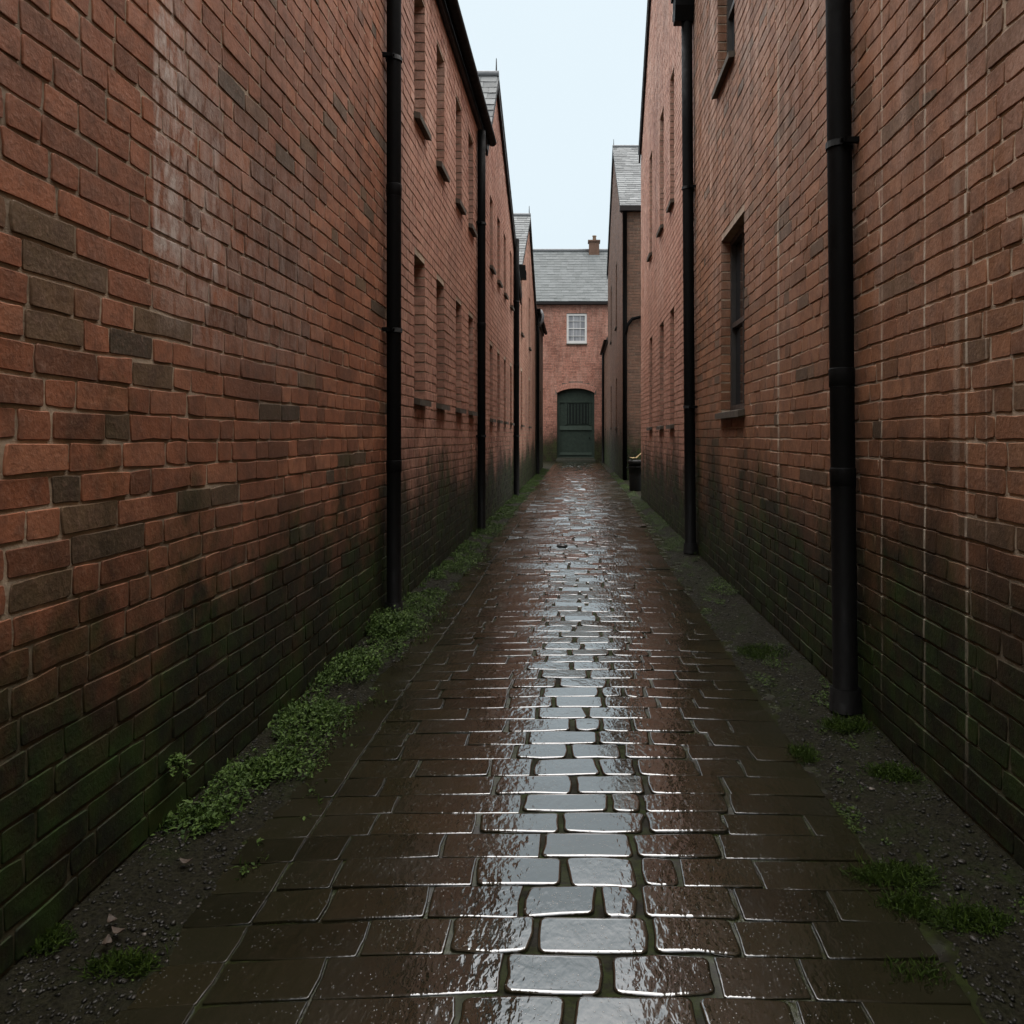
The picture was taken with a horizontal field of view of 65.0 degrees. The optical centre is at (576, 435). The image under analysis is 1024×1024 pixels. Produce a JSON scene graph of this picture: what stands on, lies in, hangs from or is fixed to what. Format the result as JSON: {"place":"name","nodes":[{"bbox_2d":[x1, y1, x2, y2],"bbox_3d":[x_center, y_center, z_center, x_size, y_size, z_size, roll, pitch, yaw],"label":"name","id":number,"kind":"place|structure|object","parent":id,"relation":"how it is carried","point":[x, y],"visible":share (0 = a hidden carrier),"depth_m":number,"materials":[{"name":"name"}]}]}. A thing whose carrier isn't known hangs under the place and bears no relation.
{"place":"outdoors","nodes":[
{"label":"outdoors","id":0,"kind":"place"},
{"bbox_2d":[0,461,554,1023],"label":"verge","id":1,"kind":"structure","parent":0,"point":[70,997],"depth_m":2.12,"materials":[{"name":"brown soil"}]},
{"bbox_2d":[24,919,79,958],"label":"weed clump","id":2,"kind":"object","parent":1,"relation":"on","point":[48,939],"visible":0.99,"depth_m":1.90,"materials":[{"name":"green plant"}]},
{"bbox_2d":[102,934,111,944],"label":"fallen leaf","id":3,"kind":"object","parent":1,"relation":"on","point":[107,940],"visible":1,"depth_m":1.90,"materials":[{"name":"brown plant"}]},
{"bbox_2d":[107,913,116,922],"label":"fallen leaf","id":4,"kind":"object","parent":1,"relation":"on","point":[111,919],"visible":1,"depth_m":1.98,"materials":[{"name":"brown plant"}]},
{"bbox_2d":[111,926,124,933],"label":"fallen leaf","id":5,"kind":"object","parent":1,"relation":"on","point":[115,930],"visible":1,"depth_m":1.93,"materials":[{"name":"brown plant"}]},
{"bbox_2d":[69,939,168,985],"bbox_3d":[-1.049,1.210,1.832,0.220,0.060,0.134,0,0,0],"label":"weed clump","id":6,"kind":"object","parent":1,"relation":"on","point":[135,963],"visible":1,"depth_m":1.83,"materials":[{"name":"green plant"}]},
{"bbox_2d":[179,858,192,863],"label":"fallen leaf","id":7,"kind":"object","parent":1,"relation":"on","point":[183,861],"visible":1,"depth_m":2.25,"materials":[{"name":"plant"}]},
{"bbox_2d":[150,791,246,841],"bbox_3d":[-1.193,1.181,2.506,0.275,0.085,0.294,0,0,0],"label":"weed clump","id":8,"kind":"object","parent":1,"relation":"on","point":[202,814],"visible":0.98,"depth_m":2.50,"materials":[{"name":"green plant"}]},
{"bbox_2d":[212,744,314,787],"bbox_3d":[-1.139,1.185,2.895,0.320,0.081,0.330,0,0,0],"label":"weed clump","id":9,"kind":"object","parent":1,"relation":"on","point":[265,776],"visible":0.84,"depth_m":2.87,"materials":[{"name":"green plant"}]},
{"bbox_2d":[267,691,352,737],"bbox_3d":[-1.163,1.179,3.428,0.396,0.098,0.535,0,0,0],"label":"weed clump","id":10,"kind":"object","parent":1,"relation":"on","point":[319,705],"visible":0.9,"depth_m":3.42,"materials":[{"name":"green plant"}]},
{"bbox_2d":[134,468,550,879],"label":"weeds","id":11,"kind":"object","parent":1,"relation":"on","point":[435,571],"visible":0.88,"depth_m":3.86,"materials":[{"name":"green plant"}]},
{"bbox_2d":[311,644,393,687],"bbox_3d":[-1.170,1.170,4.137,0.389,0.113,0.744,0,0,0],"label":"weed clump","id":12,"kind":"object","parent":1,"relation":"on","point":[372,661],"visible":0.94,"depth_m":4.10,"materials":[{"name":"green plant"}]},
{"bbox_2d":[363,605,424,636],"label":"weed clump","id":13,"kind":"object","parent":1,"relation":"on","point":[392,619],"visible":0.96,"depth_m":4.96,"materials":[{"name":"green plant"}]},
{"bbox_2d":[401,0,496,599],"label":"brick building","id":14,"kind":"structure","parent":0,"point":[447,134],"depth_m":7.59,"materials":[{"name":"brick"}]},
{"bbox_2d":[413,397,430,406],"bbox_3d":[-1.322,-0.841,6.495,0.195,1.195,0.480,0,0,0],"label":"window","id":15,"kind":"structure","parent":14,"relation":"in","point":[418,401],"depth_m":6.34,"materials":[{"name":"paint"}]},
{"bbox_2d":[414,111,430,140],"bbox_3d":[-1.322,-3.040,6.495,0.195,1.115,0.480,0,0,0],"label":"window sill","id":16,"kind":"structure","parent":14,"relation":"in","point":[418,117],"depth_m":6.43,"materials":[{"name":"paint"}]},
{"bbox_2d":[436,403,449,410],"bbox_3d":[-1.322,-0.841,7.485,0.195,1.195,0.460,0,0,0],"label":"window sill","id":17,"kind":"structure","parent":14,"relation":"in","point":[441,406],"depth_m":7.34,"materials":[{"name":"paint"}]},
{"bbox_2d":[436,160,449,182],"bbox_3d":[-1.322,-3.020,7.485,0.195,1.155,0.460,0,0,0],"label":"window sill","id":18,"kind":"structure","parent":14,"relation":"in","point":[439,164],"depth_m":7.41,"materials":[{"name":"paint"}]},
{"bbox_2d":[455,407,465,413],"bbox_3d":[-1.322,-0.841,8.635,0.195,1.195,0.460,0,0,0],"label":"window sill","id":19,"kind":"structure","parent":14,"relation":"in","point":[459,410],"depth_m":8.41,"materials":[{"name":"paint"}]},
{"bbox_2d":[456,198,465,214],"bbox_3d":[-1.322,-3.020,8.635,0.195,1.155,0.460,0,0,0],"label":"window sill","id":20,"kind":"structure","parent":14,"relation":"in","point":[459,203],"depth_m":8.56,"materials":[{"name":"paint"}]},
{"bbox_2d":[468,410,477,415],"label":"window sill","id":21,"kind":"structure","parent":14,"relation":"in","point":[469,412],"depth_m":9.43,"materials":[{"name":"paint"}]},
{"bbox_2d":[468,223,477,237],"bbox_3d":[-1.322,-3.020,9.625,0.195,1.155,0.480,0,0,0],"label":"window sill","id":22,"kind":"structure","parent":14,"relation":"in","point":[470,225],"depth_m":9.56,"materials":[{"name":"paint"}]},
{"bbox_2d":[103,461,986,1023],"bbox_3d":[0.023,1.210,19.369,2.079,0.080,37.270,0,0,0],"label":"sett path","id":23,"kind":"structure","parent":0,"point":[393,871],"depth_m":2.34,"materials":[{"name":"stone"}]},
{"bbox_2d":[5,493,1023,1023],"bbox_3d":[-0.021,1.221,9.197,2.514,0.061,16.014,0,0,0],"label":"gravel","id":24,"kind":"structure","parent":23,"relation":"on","point":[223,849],"depth_m":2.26,"materials":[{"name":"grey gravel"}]},
{"bbox_2d":[557,544,567,546],"bbox_3d":[-0.159,1.188,8.649,0.120,0.046,0.127,0,0,0],"label":"loose stone","id":25,"kind":"object","parent":23,"relation":"on","point":[561,545],"visible":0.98,"depth_m":8.62,"materials":[{"name":"grey stone"}]},
{"bbox_2d":[785,741,823,764],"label":"weed clump","id":26,"kind":"object","parent":23,"relation":"on","point":[804,753],"visible":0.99,"depth_m":3.05,"materials":[{"name":"green plant"}]},
{"bbox_2d":[862,881,948,924],"bbox_3d":[0.849,1.205,2.072,0.205,0.064,0.176,0,0,0],"label":"weed clump","id":27,"kind":"object","parent":23,"relation":"on","point":[904,903],"visible":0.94,"depth_m":2.07,"materials":[{"name":"green plant"}]},
{"bbox_2d":[880,951,965,990],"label":"weed clump","id":28,"kind":"object","parent":23,"relation":"on","point":[924,971],"visible":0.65,"depth_m":1.81,"materials":[{"name":"green plant"}]},
{"bbox_2d":[458,0,646,248],"label":"sky","id":29,"kind":"structure","parent":0,"point":[571,71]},
{"bbox_2d":[533,235,607,461],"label":"brick house","id":30,"kind":"structure","parent":0,"point":[571,285],"depth_m":38.00,"materials":[{"name":"brick"}]},
{"bbox_2d":[557,389,593,457],"bbox_3d":[-0.059,-0.611,38.180,1.781,3.302,0.160,0,0,0],"label":"door","id":31,"kind":"structure","parent":30,"relation":"in","point":[575,407],"depth_m":38.20,"materials":[{"name":"green paint"}]},
{"bbox_2d":[566,314,586,344],"bbox_3d":[-0.012,-5.077,38.005,1.004,1.480,0.150,0,0,0],"label":"window","id":32,"kind":"structure","parent":30,"relation":"in","point":[576,323],"depth_m":38.07,"materials":[{"name":"white paint"}]},
{"bbox_2d":[600,337,607,465],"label":"brick building","id":33,"kind":"structure","parent":0,"point":[604,351],"depth_m":34.69,"materials":[{"name":"brick"}]},
{"bbox_2d":[638,0,697,553],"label":"brick building","id":34,"kind":"structure","parent":0,"point":[668,406],"depth_m":10.79,"materials":[{"name":"brick"}]},
{"bbox_2d":[646,252,651,261],"bbox_3d":[1.282,-3.841,13.389,0.195,1.755,0.530,0,0,0],"label":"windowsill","id":35,"kind":"structure","parent":34,"relation":"in","point":[650,253],"depth_m":13.29,"materials":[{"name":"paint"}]},
{"bbox_2d":[656,224,663,237],"bbox_3d":[1.282,-3.841,11.677,0.195,1.755,0.580,0,0,0],"label":"window sill","id":36,"kind":"structure","parent":34,"relation":"in","point":[661,226],"depth_m":11.60,"materials":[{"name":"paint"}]},
{"bbox_2d":[666,424,674,428],"bbox_3d":[1.282,-0.870,10.399,0.195,1.555,0.480,0,0,0],"label":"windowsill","id":37,"kind":"structure","parent":34,"relation":"in","point":[670,426],"depth_m":10.25,"materials":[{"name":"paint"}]},
{"bbox_2d":[666,198,674,212],"bbox_3d":[1.282,-3.841,10.399,0.195,1.755,0.480,0,0,0],"label":"window sill","id":38,"kind":"structure","parent":34,"relation":"in","point":[671,202],"depth_m":10.33,"materials":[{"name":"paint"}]},
{"bbox_2d":[600,461,1023,1023],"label":"verge","id":39,"kind":"structure","parent":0,"point":[1006,956],"depth_m":2.63,"materials":[{"name":"brown soil"}]},
{"bbox_2d":[626,459,640,490],"bbox_3d":[1.295,0.858,17.600,0.364,0.695,0.364,0,0,-43],"label":"rubbish bin","id":40,"kind":"object","parent":39,"relation":"on","point":[634,466],"visible":0.73,"depth_m":17.46,"materials":[{"name":"plastic"}]},
{"bbox_2d":[730,641,791,660],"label":"weed clump","id":41,"kind":"object","parent":39,"relation":"on","point":[764,652],"visible":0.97,"depth_m":4.47,"materials":[{"name":"green plant"}]},
{"bbox_2d":[608,473,1023,914],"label":"moss","id":42,"kind":"object","parent":39,"relation":"on","point":[632,494],"visible":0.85,"depth_m":6.08,"materials":[{"name":"green plant"}]},
{"bbox_2d":[814,710,878,734],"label":"weed clump","id":43,"kind":"object","parent":39,"relation":"on","point":[844,723],"visible":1,"depth_m":3.32,"materials":[{"name":"green plant"}]},
{"bbox_2d":[855,759,926,784],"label":"weed clump","id":44,"kind":"object","parent":39,"relation":"on","point":[893,772],"visible":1,"depth_m":2.83,"materials":[{"name":"green plant"}]},
{"bbox_2d":[840,850,947,890],"bbox_3d":[0.871,1.206,2.200,0.294,0.078,0.180,0,0,0],"label":"weed clump","id":45,"kind":"object","parent":39,"relation":"on","point":[901,871],"visible":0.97,"depth_m":2.19,"materials":[{"name":"green plant"}]},
{"bbox_2d":[909,894,1018,939],"bbox_3d":[0.976,1.201,2.016,0.215,0.070,0.206,0,0,-41],"label":"weed clump","id":46,"kind":"object","parent":39,"relation":"on","point":[955,914],"visible":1,"depth_m":2.00,"materials":[{"name":"green plant"}]},
{"label":"ground","id":47,"kind":"structure","parent":0,"visible":0},
{"bbox_2d":[0,0,402,978],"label":"brick building","id":48,"kind":"structure","parent":47,"relation":"on","point":[200,384],"depth_m":2.55,"materials":[{"name":"brick"}]},
{"bbox_2d":[165,752,194,776],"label":"wall fern","id":49,"kind":"object","parent":48,"relation":"attached to","point":[177,760],"depth_m":2.49,"materials":[{"name":"green plant"}]},
{"bbox_2d":[477,58,521,519],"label":"brick building","id":50,"kind":"structure","parent":47,"relation":"on","point":[503,294],"depth_m":13.32,"materials":[{"name":"slate"},{"name":"red brick"},{"name":"dark paint"}]},
{"bbox_2d":[490,265,495,274],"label":"window sill","id":51,"kind":"structure","parent":50,"relation":"in","point":[492,268],"depth_m":11.84,"materials":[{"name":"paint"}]},
{"bbox_2d":[497,280,502,287],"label":"window sill","id":52,"kind":"structure","parent":50,"relation":"in","point":[499,282],"depth_m":12.91,"materials":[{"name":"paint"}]},
{"bbox_2d":[514,207,536,488],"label":"brick building","id":53,"kind":"structure","parent":47,"relation":"on","point":[523,232],"depth_m":20.59,"materials":[{"name":"brick"}]},
{"bbox_2d":[535,307,546,474],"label":"brick building","id":54,"kind":"structure","parent":47,"relation":"on","point":[540,329],"depth_m":24.77,"materials":[{"name":"brick"}]},
{"bbox_2d":[606,139,640,479],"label":"brick building","id":55,"kind":"structure","parent":47,"relation":"on","point":[623,274],"depth_m":22.20,"materials":[{"name":"brick"}]},
{"bbox_2d":[694,0,1023,867],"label":"brick building","id":56,"kind":"structure","parent":47,"relation":"on","point":[858,246],"depth_m":3.29,"materials":[{"name":"brick"}]},
{"bbox_2d":[711,0,734,99],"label":"window","id":57,"kind":"structure","parent":56,"relation":"in","point":[730,56],"depth_m":6.91,"materials":[{"name":"paint"}]},
{"bbox_2d":[715,225,744,418],"bbox_3d":[1.278,-0.905,6.385,0.185,1.525,0.990,0,0,0],"label":"window","id":58,"kind":"structure","parent":56,"relation":"in","point":[737,268],"depth_m":6.71,"materials":[{"name":"glass"}]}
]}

